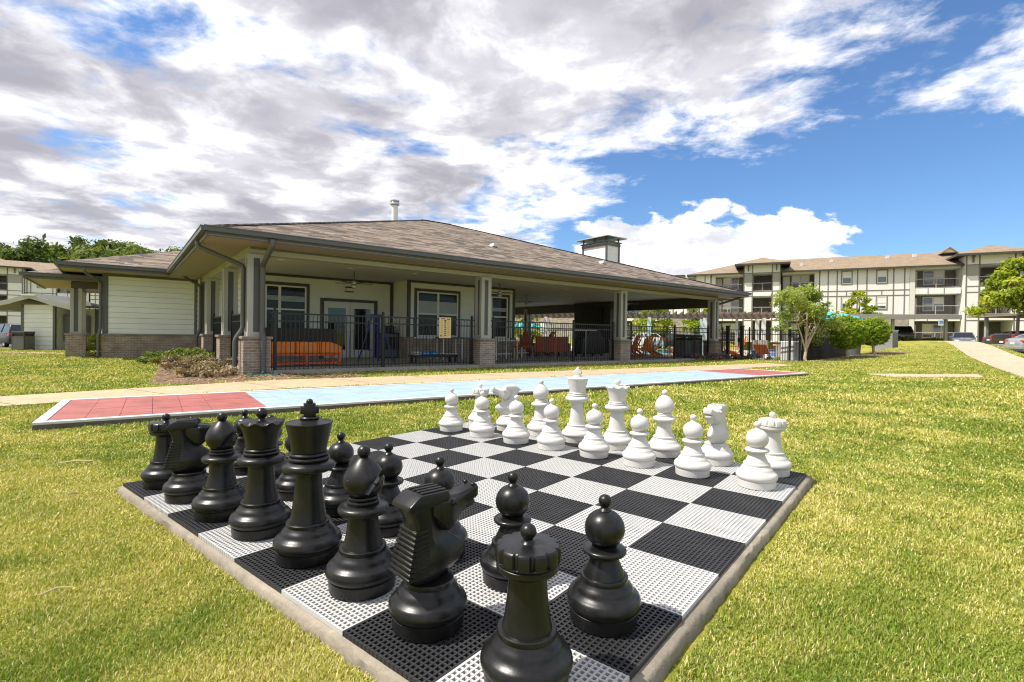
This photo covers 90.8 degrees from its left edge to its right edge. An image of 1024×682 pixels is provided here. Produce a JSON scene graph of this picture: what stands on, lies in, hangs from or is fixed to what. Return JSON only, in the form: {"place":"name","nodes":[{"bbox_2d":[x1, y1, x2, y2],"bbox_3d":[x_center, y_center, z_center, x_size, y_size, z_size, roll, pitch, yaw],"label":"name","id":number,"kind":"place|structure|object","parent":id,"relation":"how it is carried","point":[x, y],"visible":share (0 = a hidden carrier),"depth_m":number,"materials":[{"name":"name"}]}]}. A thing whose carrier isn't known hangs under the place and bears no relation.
{"place":"outdoors","nodes":[
{"label":"outdoors","id":0,"kind":"place"},
{"bbox_2d":[0,323,20,346],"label":"parked car","id":1,"kind":"object","parent":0,"point":[6,329],"visible":0.31,"depth_m":35.53,"materials":[{"name":"silver paint"}]},
{"bbox_2d":[87,334,100,353],"bbox_3d":[-17.495,0.121,21.373,1.539,0.998,2.198,1,1,0],"label":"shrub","id":2,"kind":"object","parent":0,"point":[92,339],"visible":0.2,"depth_m":20.96,"materials":[{"name":"green plant"}]},
{"bbox_2d":[265,327,341,365],"bbox_3d":[-6.152,0.170,14.937,2.100,1.100,0.880,0,1,-38],"label":"patio sofa","id":3,"kind":"object","parent":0,"point":[313,339],"visible":0.66,"depth_m":14.92,"materials":[{"name":"wicker"}]},
{"bbox_2d":[0,363,794,405],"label":"sidewalk","id":4,"kind":"structure","parent":0,"point":[17,400],"depth_m":9.66,"materials":[{"name":"concrete"}]},
{"bbox_2d":[408,354,456,362],"bbox_3d":[-2.675,0.606,17.221,1.600,0.280,0.560,0,1,-31],"label":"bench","id":5,"kind":"object","parent":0,"point":[414,356],"visible":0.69,"depth_m":17.03,"materials":[{"name":"metal"}]},
{"bbox_2d":[0,335,1023,681],"bbox_3d":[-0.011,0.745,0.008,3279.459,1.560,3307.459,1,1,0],"label":"ground","id":6,"kind":"structure","parent":0,"point":[936,345],"depth_m":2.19,"materials":[{"name":"green plant"}]},
{"bbox_2d":[11,331,34,349],"bbox_3d":[-25.453,-0.016,26.306,0.657,0.970,0.657,1,1,-4],"label":"litter bin","id":7,"kind":"object","parent":6,"relation":"on","point":[22,340],"visible":0.94,"depth_m":26.02,"materials":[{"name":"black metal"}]},
{"bbox_2d":[0,293,98,349],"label":"mail kiosk","id":8,"kind":"object","parent":6,"relation":"on","point":[45,318],"visible":0.64,"depth_m":27.02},
{"bbox_2d":[0,259,101,332],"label":"apartment building","id":9,"kind":"structure","parent":6,"relation":"on","point":[13,283],"depth_m":73.45,"materials":[{"name":"white paint"}]},
{"bbox_2d":[133,347,214,363],"bbox_3d":[-11.230,0.485,17.140,2.021,0.616,2.766,1,1,-12],"label":"juniper shrub","id":10,"kind":"object","parent":6,"relation":"on","point":[150,354],"visible":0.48,"depth_m":16.38,"materials":[{"name":"green plant"}]},
{"bbox_2d":[148,367,368,384],"bbox_3d":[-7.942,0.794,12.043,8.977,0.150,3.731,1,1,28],"label":"mulch bed","id":11,"kind":"object","parent":6,"relation":"on","point":[175,377],"visible":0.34,"depth_m":10.99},
{"bbox_2d":[146,351,212,364],"bbox_3d":[-9.914,0.612,15.501,1.934,0.553,1.898,1,1,0],"label":"juniper shrub","id":12,"kind":"object","parent":11,"relation":"on","point":[157,360],"visible":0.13,"depth_m":14.92,"materials":[{"name":"green plant"}]},
{"bbox_2d":[155,353,237,369],"bbox_3d":[-8.478,0.569,13.726,2.108,0.550,2.432,1,1,0],"label":"dry shrub","id":13,"kind":"object","parent":11,"relation":"on","point":[186,362],"visible":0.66,"depth_m":13.34,"materials":[{"name":"brown plant"}]},
{"bbox_2d":[170,363,241,377],"bbox_3d":[-7.071,0.725,11.811,1.269,0.434,1.285,1,1,0],"label":"dry shrub","id":14,"kind":"object","parent":11,"relation":"on","point":[206,371],"visible":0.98,"depth_m":11.54,"materials":[{"name":"brown plant"}]},
{"bbox_2d":[18,199,751,374],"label":"clubhouse","id":15,"kind":"structure","parent":6,"relation":"on","point":[253,275],"depth_m":19.33},
{"bbox_2d":[213,313,220,356],"bbox_3d":[-9.925,-0.075,17.172,0.074,1.806,3.140,0,1,-38],"label":"iron fence","id":16,"kind":"object","parent":15,"relation":"on","point":[217,325],"visible":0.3,"depth_m":17.93,"materials":[{"name":"black metal"}]},
{"bbox_2d":[230,310,244,362],"bbox_3d":[-7.620,-0.007,14.190,0.074,1.806,3.080,0,1,-38],"label":"iron fence","id":17,"kind":"object","parent":15,"relation":"on","point":[235,322],"visible":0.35,"depth_m":14.99,"materials":[{"name":"black metal"}]},
{"bbox_2d":[265,281,309,327],"bbox_3d":[-8.176,-1.176,18.287,1.630,1.895,0.055,0,1,-38],"label":"window","id":18,"kind":"structure","parent":15,"relation":"in","point":[287,297],"depth_m":18.31,"materials":[{"name":"white glass"}]},
{"bbox_2d":[269,307,474,369],"bbox_3d":[-3.729,0.044,14.821,6.250,1.806,0.074,0,1,-38],"label":"iron fence","id":19,"kind":"object","parent":15,"relation":"on","point":[383,317],"visible":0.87,"depth_m":14.47,"materials":[{"name":"black metal"}]},
{"bbox_2d":[439,317,450,337],"bbox_3d":[-2.118,-0.419,16.002,0.430,0.655,0.016,0,1,-38],"label":"notice sign","id":20,"kind":"object","parent":19,"relation":"attached to","point":[444,327],"visible":1,"depth_m":15.99,"materials":[{"name":"beige metal"}]},
{"bbox_2d":[357,314,394,362],"bbox_3d":[-4.584,-0.088,17.065,0.904,1.626,0.907,1,1,38],"label":"folding stand","id":21,"kind":"object","parent":15,"relation":"on","point":[379,330],"visible":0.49,"depth_m":17.02,"materials":[{"name":"blue"}]},
{"bbox_2d":[376,333,398,357],"bbox_3d":[-4.974,0.174,20.119,0.720,1.010,0.600,0,1,-38],"label":"storage cabinet","id":22,"kind":"object","parent":15,"relation":"on","point":[392,346],"visible":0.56,"depth_m":19.92,"materials":[{"name":"black metal"}]},
{"bbox_2d":[414,288,460,338],"bbox_3d":[-2.978,-1.084,20.381,2.130,1.970,0.100,0,1,-38],"label":"window","id":23,"kind":"structure","parent":15,"relation":"in","point":[428,303],"depth_m":20.31,"materials":[{"name":"white"}]},
{"bbox_2d":[491,294,509,339],"bbox_3d":[-0.758,-1.060,22.096,1.680,1.990,0.100,0,1,-38],"label":"window","id":24,"kind":"structure","parent":15,"relation":"in","point":[500,306],"depth_m":22.34,"materials":[{"name":"white"}]},
{"bbox_2d":[518,331,534,356],"bbox_3d":[0.546,0.160,23.903,0.954,1.235,1.061,1,1,-18],"label":"garden chair","id":25,"kind":"object","parent":15,"relation":"on","point":[523,339],"visible":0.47,"depth_m":23.55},
{"bbox_2d":[491,316,614,363],"bbox_3d":[1.770,0.079,19.071,6.290,1.806,0.074,0,1,-38],"label":"iron fence","id":26,"kind":"object","parent":15,"relation":"on","point":[493,326],"visible":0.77,"depth_m":18.90,"materials":[{"name":"black metal"}]},
{"bbox_2d":[574,330,604,355],"bbox_3d":[3.829,0.084,25.212,1.691,1.333,0.760,0,1,-38],"label":"covered grill","id":27,"kind":"object","parent":15,"relation":"on","point":[591,339],"visible":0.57,"depth_m":24.77,"materials":[{"name":"black fabric"}]},
{"bbox_2d":[635,336,654,356],"bbox_3d":[6.814,0.280,25.856,0.872,1.128,0.969,1,1,-18],"label":"garden chair","id":28,"kind":"object","parent":15,"relation":"on","point":[650,345],"visible":0.59,"depth_m":25.60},
{"bbox_2d":[627,322,709,359],"bbox_3d":[7.336,0.114,23.373,6.420,1.806,0.074,0,1,-38],"label":"iron fence","id":29,"kind":"object","parent":15,"relation":"on","point":[674,331],"visible":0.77,"depth_m":23.29,"materials":[{"name":"black metal"}]},
{"bbox_2d":[32,368,808,430],"bbox_3d":[1.188,0.907,10.177,15.620,0.192,2.020,0,1,-35],"label":"game court","id":30,"kind":"object","parent":6,"relation":"on","point":[70,413],"visible":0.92,"depth_m":7.08,"materials":[{"name":"concrete"}]},
{"bbox_2d":[117,422,812,681],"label":"chess board","id":31,"kind":"object","parent":6,"relation":"on","point":[693,547],"visible":0.56,"depth_m":2.09,"materials":[{"name":"plastic"}]},
{"bbox_2d":[140,413,176,489],"bbox_3d":[-1.971,0.615,2.878,0.235,0.406,0.235,1,1,-10],"label":"chess rook","id":32,"kind":"object","parent":31,"relation":"on","point":[154,475],"visible":0.69,"depth_m":2.80,"materials":[{"name":"black plastic"}]},
{"bbox_2d":[162,418,213,503],"bbox_3d":[-1.669,0.617,2.660,0.286,0.415,0.237,1,1,-20],"label":"chess knight","id":33,"kind":"object","parent":31,"relation":"on","point":[186,466],"visible":0.78,"depth_m":2.60,"materials":[{"name":"black plastic"}]},
{"bbox_2d":[191,412,244,521],"bbox_3d":[-1.391,0.586,2.422,0.247,0.491,0.247,1,1,-5],"label":"chess bishop","id":34,"kind":"object","parent":31,"relation":"on","point":[219,497],"visible":0.97,"depth_m":2.37,"materials":[{"name":"black plastic"}]},
{"bbox_2d":[234,409,251,474],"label":"chess pawn","id":35,"kind":"object","parent":31,"relation":"on","point":[239,446],"visible":0.42,"depth_m":3.12,"materials":[{"name":"black plastic"}]},
{"bbox_2d":[228,408,290,540],"bbox_3d":[-1.102,0.566,2.221,0.252,0.545,0.252,0,1,-40],"label":"chess queen","id":36,"kind":"object","parent":31,"relation":"on","point":[262,511],"visible":0.99,"depth_m":2.16,"materials":[{"name":"black plastic"}]},
{"bbox_2d":[267,415,285,479],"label":"chess pawn","id":37,"kind":"object","parent":31,"relation":"on","point":[278,470],"visible":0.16,"depth_m":2.93,"materials":[{"name":"black plastic"}]},
{"bbox_2d":[276,437,294,500],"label":"chess pawn","id":38,"kind":"object","parent":31,"relation":"on","point":[285,483],"visible":0.15,"depth_m":2.63,"materials":[{"name":"black plastic"}]},
{"bbox_2d":[272,399,341,568],"bbox_3d":[-0.798,0.536,1.984,0.254,0.620,0.254,1,1,-25],"label":"chess king","id":39,"kind":"object","parent":31,"relation":"on","point":[309,535],"visible":1,"depth_m":1.92,"materials":[{"name":"black plastic"}]},
{"bbox_2d":[323,432,353,516],"bbox_3d":[-0.848,0.644,2.501,0.230,0.389,0.230,1,1,7],"label":"chess pawn","id":40,"kind":"object","parent":31,"relation":"on","point":[341,453],"visible":0.58,"depth_m":2.44,"materials":[{"name":"black plastic"}]},
{"bbox_2d":[325,445,395,601],"bbox_3d":[-0.517,0.607,1.756,0.247,0.491,0.247,1,1,0],"label":"chess bishop","id":41,"kind":"object","parent":31,"relation":"on","point":[358,565],"visible":0.98,"depth_m":1.70,"materials":[{"name":"black plastic"}]},
{"bbox_2d":[373,443,403,537],"bbox_3d":[-0.555,0.651,2.268,0.230,0.389,0.230,0,1,-45],"label":"chess pawn","id":42,"kind":"object","parent":31,"relation":"on","point":[388,461],"visible":0.63,"depth_m":2.21,"materials":[{"name":"black plastic"}]},
{"bbox_2d":[388,479,477,642],"bbox_3d":[-0.235,0.651,1.553,0.286,0.415,0.237,0,1,-42],"label":"chess knight","id":43,"kind":"object","parent":31,"relation":"on","point":[427,602],"visible":1,"depth_m":1.48,"materials":[{"name":"black plastic"}]},
{"bbox_2d":[424,456,467,557],"bbox_3d":[-0.292,0.658,2.035,0.230,0.389,0.230,0,1,-37],"label":"chess pawn","id":44,"kind":"object","parent":31,"relation":"on","point":[440,474],"visible":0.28,"depth_m":2.00,"materials":[{"name":"black plastic"}]},
{"bbox_2d":[439,388,463,431],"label":"chess pawn","id":45,"kind":"object","parent":31,"relation":"on","point":[451,420],"visible":1,"depth_m":4.59,"materials":[{"name":"white plastic"}]},
{"bbox_2d":[468,383,491,424],"bbox_3d":[-0.310,0.617,4.932,0.235,0.406,0.235,1,1,-20],"label":"chess rook","id":46,"kind":"object","parent":31,"relation":"on","point":[476,394],"visible":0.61,"depth_m":4.88,"materials":[{"name":"white plastic"}]},
{"bbox_2d":[469,391,494,437],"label":"chess pawn","id":47,"kind":"object","parent":31,"relation":"on","point":[481,426],"visible":1,"depth_m":4.34,"materials":[{"name":"white plastic"}]},
{"bbox_2d":[480,471,530,592],"bbox_3d":[0.001,0.665,1.821,0.230,0.389,0.230,1,1,34],"label":"chess pawn","id":48,"kind":"object","parent":31,"relation":"on","point":[512,502],"visible":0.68,"depth_m":1.77,"materials":[{"name":"black plastic"}]},
{"bbox_2d":[491,385,520,430],"bbox_3d":[-0.054,0.618,4.699,0.286,0.415,0.237,1,1,-16],"label":"chess knight","id":49,"kind":"object","parent":31,"relation":"on","point":[506,393],"visible":0.64,"depth_m":4.66,"materials":[{"name":"white plastic"}]},
{"bbox_2d":[502,395,529,444],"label":"chess pawn","id":50,"kind":"object","parent":31,"relation":"on","point":[515,432],"visible":1,"depth_m":4.11,"materials":[{"name":"white plastic"}]},
{"bbox_2d":[480,523,572,681],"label":"chess rook","id":51,"kind":"object","parent":31,"relation":"on","point":[525,641],"visible":1,"depth_m":1.22,"materials":[{"name":"black plastic"}]},
{"bbox_2d":[527,380,549,436],"bbox_3d":[0.257,0.588,4.496,0.247,0.491,0.247,1,1,-10],"label":"chess bishop","id":52,"kind":"object","parent":31,"relation":"on","point":[537,423],"visible":0.85,"depth_m":4.44,"materials":[{"name":"white plastic"}]},
{"bbox_2d":[537,399,565,450],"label":"chess pawn","id":53,"kind":"object","parent":31,"relation":"on","point":[550,437],"visible":1,"depth_m":3.90,"materials":[{"name":"white plastic"}]},
{"bbox_2d":[562,367,588,443],"bbox_3d":[0.547,0.530,4.242,0.254,0.620,0.254,1,1,20],"label":"chess king","id":54,"kind":"object","parent":31,"relation":"on","point":[575,430],"visible":0.93,"depth_m":4.18,"materials":[{"name":"white plastic"}]},
{"bbox_2d":[578,403,609,458],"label":"chess pawn","id":55,"kind":"object","parent":31,"relation":"on","point":[593,444],"visible":1,"depth_m":3.67,"materials":[{"name":"white plastic"}]},
{"bbox_2d":[567,494,640,636],"bbox_3d":[0.287,0.672,1.575,0.230,0.389,0.230,0,1,-38],"label":"chess pawn","id":56,"kind":"object","parent":31,"relation":"on","point":[603,598],"visible":1,"depth_m":1.52,"materials":[{"name":"black plastic"}]},
{"bbox_2d":[603,379,631,450],"bbox_3d":[0.834,0.575,4.009,0.252,0.545,0.252,1,1,0],"label":"chess queen","id":57,"kind":"object","parent":31,"relation":"on","point":[617,436],"visible":0.95,"depth_m":3.95,"materials":[{"name":"white plastic"}]},
{"bbox_2d":[622,408,655,467],"bbox_3d":[0.880,0.659,3.486,0.230,0.389,0.230,1,1,-5],"label":"chess pawn","id":58,"kind":"object","parent":31,"relation":"on","point":[638,452],"visible":1,"depth_m":3.43,"materials":[{"name":"white plastic"}]},
{"bbox_2d":[648,390,680,457],"bbox_3d":[1.141,0.609,3.784,0.247,0.491,0.247,1,1,-20],"label":"chess bishop","id":59,"kind":"object","parent":31,"relation":"on","point":[663,442],"visible":0.95,"depth_m":3.73,"materials":[{"name":"white plastic"}]},
{"bbox_2d":[674,414,711,478],"bbox_3d":[1.167,0.666,3.258,0.230,0.389,0.230,1,1,-21],"label":"chess pawn","id":60,"kind":"object","parent":31,"relation":"on","point":[691,461],"visible":1,"depth_m":3.20,"materials":[{"name":"white plastic"}]},
{"bbox_2d":[701,403,733,466],"bbox_3d":[1.424,0.654,3.547,0.237,0.415,0.286,1,1,42],"label":"chess knight","id":61,"kind":"object","parent":31,"relation":"on","point":[716,450],"visible":0.94,"depth_m":3.49,"materials":[{"name":"white plastic"}]},
{"bbox_2d":[736,421,777,490],"bbox_3d":[1.465,0.673,3.021,0.230,0.389,0.230,1,1,-5],"label":"chess pawn","id":62,"kind":"object","parent":31,"relation":"on","point":[754,471],"visible":1,"depth_m":2.97,"materials":[{"name":"white plastic"}]},
{"bbox_2d":[758,412,791,477],"bbox_3d":[1.703,0.665,3.309,0.235,0.406,0.235,1,1,-12],"label":"chess rook","id":63,"kind":"object","parent":31,"relation":"on","point":[772,427],"visible":0.73,"depth_m":3.25,"materials":[{"name":"white plastic"}]},
{"bbox_2d":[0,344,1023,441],"bbox_3d":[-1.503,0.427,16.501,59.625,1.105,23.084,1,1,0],"label":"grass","id":64,"kind":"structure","parent":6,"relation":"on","point":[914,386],"depth_m":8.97,"materials":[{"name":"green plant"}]},
{"bbox_2d":[515,318,543,340],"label":"maple tree","id":65,"kind":"object","parent":6,"relation":"on","point":[522,319],"visible":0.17,"depth_m":51.48,"materials":[{"name":"green plant"}]},
{"bbox_2d":[631,310,675,347],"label":"maple tree","id":66,"kind":"object","parent":6,"relation":"on","point":[643,322],"visible":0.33,"depth_m":49.51,"materials":[{"name":"green plant"}]},
{"bbox_2d":[681,308,721,333],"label":"maple tree","id":67,"kind":"object","parent":6,"relation":"on","point":[693,323],"visible":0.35,"depth_m":51.36,"materials":[{"name":"green plant"}]},
{"bbox_2d":[691,352,762,359],"bbox_3d":[10.301,0.751,24.405,3.592,0.512,1.101,1,1,0],"label":"purple shrub","id":68,"kind":"object","parent":6,"relation":"on","point":[711,355],"visible":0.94,"depth_m":24.17,"materials":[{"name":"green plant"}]},
{"bbox_2d":[725,325,744,359],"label":"iron gate","id":69,"kind":"structure","parent":6,"relation":"on","point":[741,341],"depth_m":24.68,"materials":[{"name":"black metal"}]},
{"bbox_2d":[515,245,1023,341],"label":"apartment building","id":70,"kind":"structure","parent":6,"relation":"on","point":[948,281],"depth_m":57.97,"materials":[{"name":"white paint"}]},
{"bbox_2d":[877,270,886,282],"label":"window","id":71,"kind":"structure","parent":70,"relation":"in","point":[881,274],"depth_m":57.55,"materials":[{"name":"white glass"}]},
{"bbox_2d":[923,271,933,284],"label":"window","id":72,"kind":"structure","parent":70,"relation":"in","point":[928,276],"depth_m":57.36,"materials":[{"name":"white glass"}]},
{"bbox_2d":[933,297,943,310],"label":"window","id":73,"kind":"structure","parent":70,"relation":"in","point":[937,301],"depth_m":56.95,"materials":[{"name":"white glass"}]},
{"bbox_2d":[744,327,800,360],"bbox_3d":[12.048,0.244,23.482,0.074,1.806,2.483,0,1,-43],"label":"iron fence","id":74,"kind":"object","parent":6,"relation":"on","point":[789,334],"visible":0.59,"depth_m":23.33,"materials":[{"name":"black metal"}]},
{"bbox_2d":[801,325,840,360],"bbox_3d":[15.411,0.205,24.275,6.022,1.806,0.074,0,1,-35],"label":"iron fence","id":75,"kind":"object","parent":6,"relation":"on","point":[829,350],"visible":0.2,"depth_m":23.50,"materials":[{"name":"black metal"}]},
{"bbox_2d":[763,351,912,361],"bbox_3d":[15.028,0.810,23.632,8.500,0.646,2.498,1,1,-26],"label":"mulch strip","id":76,"kind":"object","parent":6,"relation":"on","point":[876,353],"visible":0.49,"depth_m":23.43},
{"bbox_2d":[769,282,847,360],"bbox_3d":[12.979,-0.786,22.424,3.522,3.614,2.346,1,1,-21],"label":"ornamental tree","id":77,"kind":"object","parent":76,"relation":"on","point":[815,315],"visible":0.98,"depth_m":22.21,"materials":[{"name":"green plant"}]},
{"bbox_2d":[827,314,869,356],"bbox_3d":[15.298,-0.191,23.038,1.695,2.107,1.770,1,1,43],"label":"topiary bush","id":78,"kind":"object","parent":76,"relation":"on","point":[856,328],"visible":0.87,"depth_m":22.62,"materials":[{"name":"green plant"}]},
{"bbox_2d":[863,315,893,353],"bbox_3d":[17.282,-0.258,24.196,1.618,2.007,1.621,1,1,0],"label":"topiary bush","id":79,"kind":"object","parent":76,"relation":"on","point":[880,330],"visible":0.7,"depth_m":23.76,"materials":[{"name":"green plant"}]},
{"bbox_2d":[735,313,961,349],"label":"carport","id":80,"kind":"object","parent":6,"relation":"on","point":[892,317],"visible":0.29,"depth_m":44.09,"materials":[{"name":"grey metal"}]},
{"bbox_2d":[840,289,883,325],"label":"maple tree","id":81,"kind":"object","parent":6,"relation":"on","point":[853,301],"visible":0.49,"depth_m":53.49,"materials":[{"name":"green plant"}]},
{"bbox_2d":[895,325,914,338],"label":"parked car","id":82,"kind":"object","parent":6,"relation":"on","point":[906,331],"visible":0.24,"depth_m":48.14,"materials":[{"name":"grey paint"}]},
{"bbox_2d":[949,332,978,341],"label":"parked car","id":83,"kind":"object","parent":6,"relation":"on","point":[962,336],"visible":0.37,"depth_m":49.07,"materials":[{"name":"silver paint"}]},
{"bbox_2d":[961,256,1023,333],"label":"maple tree","id":84,"kind":"object","parent":6,"relation":"on","point":[1008,278],"visible":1,"depth_m":36.50,"materials":[{"name":"green plant"}]},
{"bbox_2d":[967,314,1023,336],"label":"carport","id":85,"kind":"object","parent":6,"relation":"on","point":[986,322],"visible":0.71,"depth_m":42.81,"materials":[{"name":"grey metal"}]},
{"bbox_2d":[0,0,1023,275],"label":"sky","id":86,"kind":"structure","parent":0,"point":[703,135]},
{"bbox_2d":[526,336,569,356],"bbox_3d":[1.754,0.256,24.448,2.010,0.950,0.840,1,1,-26],"label":"garden sofa","id":87,"kind":"object","parent":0,"point":[560,344],"visible":0.66,"depth_m":24.02,"materials":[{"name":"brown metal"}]},
{"bbox_2d":[571,346,773,358],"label":"pool deck","id":88,"kind":"structure","parent":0,"point":[745,351],"depth_m":35.40,"materials":[{"name":"beige concrete"}]},
{"bbox_2d":[515,311,775,351],"bbox_3d":[7.200,-0.795,42.071,26.500,3.220,3.500,1,1,14],"label":"pergola","id":89,"kind":"object","parent":88,"relation":"on","point":[756,316],"visible":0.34,"depth_m":39.65,"materials":[{"name":"white"}]},
{"bbox_2d":[781,338,800,360],"bbox_3d":[13.029,0.430,23.608,0.800,1.160,0.650,0,1,-38],"label":"pool heater","id":90,"kind":"object","parent":88,"relation":"on","point":[794,357],"visible":0.54,"depth_m":23.37,"materials":[{"name":"white paint"}]},
{"bbox_2d":[795,337,845,360],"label":"spa wall","id":91,"kind":"structure","parent":88,"relation":"on","point":[838,353],"depth_m":24.58,"materials":[{"name":"concrete"}]},
{"bbox_2d":[675,335,693,357],"bbox_3d":[8.576,0.254,25.282,0.700,1.140,0.700,0,1,-38],"label":"litter bin","id":92,"kind":"object","parent":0,"point":[685,341],"visible":0.5,"depth_m":25.04,"materials":[{"name":"black metal"}]},
{"bbox_2d":[753,344,775,358],"bbox_3d":[13.515,0.574,27.013,0.660,0.800,1.865,1,1,42],"label":"sun lounger","id":93,"kind":"object","parent":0,"point":[756,348],"visible":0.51,"depth_m":26.56,"materials":[{"name":"orange fabric"}]},
{"bbox_2d":[875,330,898,350],"bbox_3d":[21.201,0.085,28.599,0.680,1.410,0.910,0,1,-30],"label":"utility box","id":94,"kind":"object","parent":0,"point":[892,342],"visible":0.3,"depth_m":28.24,"materials":[{"name":"silver metal"}]},
{"bbox_2d":[869,373,982,377],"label":"footpath","id":95,"kind":"structure","parent":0,"point":[938,375],"depth_m":14.58,"materials":[{"name":"beige concrete"}]},
{"bbox_2d":[938,341,1023,376],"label":"walkway","id":96,"kind":"structure","parent":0,"point":[995,357],"depth_m":21.27,"materials":[{"name":"beige concrete"}]},
{"bbox_2d":[990,334,1021,346],"bbox_3d":[32.884,-0.160,30.400,5.775,1.892,2.320,1,1,14],"label":"pickup truck","id":97,"kind":"object","parent":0,"point":[997,339],"visible":0.34,"depth_m":31.18,"materials":[{"name":"black paint"}]},
{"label":"hill","id":98,"kind":"structure","parent":0,"visible":0},
{"bbox_2d":[0,233,59,262],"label":"forest tree","id":99,"kind":"object","parent":98,"relation":"on","point":[18,254],"visible":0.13,"depth_m":90.01,"materials":[{"name":"green plant"}]},
{"bbox_2d":[61,235,91,253],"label":"forest tree","id":100,"kind":"object","parent":98,"relation":"on","point":[76,240],"visible":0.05,"depth_m":130.81,"materials":[{"name":"green plant"}]},
{"bbox_2d":[60,243,134,259],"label":"forest tree","id":101,"kind":"object","parent":98,"relation":"on","point":[99,252],"visible":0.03,"depth_m":87.18,"materials":[{"name":"green plant"}]},
{"bbox_2d":[89,239,140,252],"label":"forest tree","id":102,"kind":"object","parent":98,"relation":"on","point":[104,242],"visible":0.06,"depth_m":127.61,"materials":[{"name":"green plant"}]},
{"bbox_2d":[111,242,159,254],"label":"forest tree","id":103,"kind":"object","parent":98,"relation":"on","point":[133,250],"visible":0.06,"depth_m":113.57,"materials":[{"name":"green plant"}]},
{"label":"parking lot","id":104,"kind":"structure","parent":0,"visible":0},
{"bbox_2d":[981,331,1023,343],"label":"parked car","id":105,"kind":"object","parent":104,"relation":"on","point":[986,340],"visible":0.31,"depth_m":41.63,"materials":[{"name":"grey paint"}]},
{"bbox_2d":[1002,334,1023,353],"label":"parked car","id":106,"kind":"object","parent":104,"relation":"on","point":[1016,344],"visible":0.84,"depth_m":26.81,"materials":[{"name":"grey paint"}]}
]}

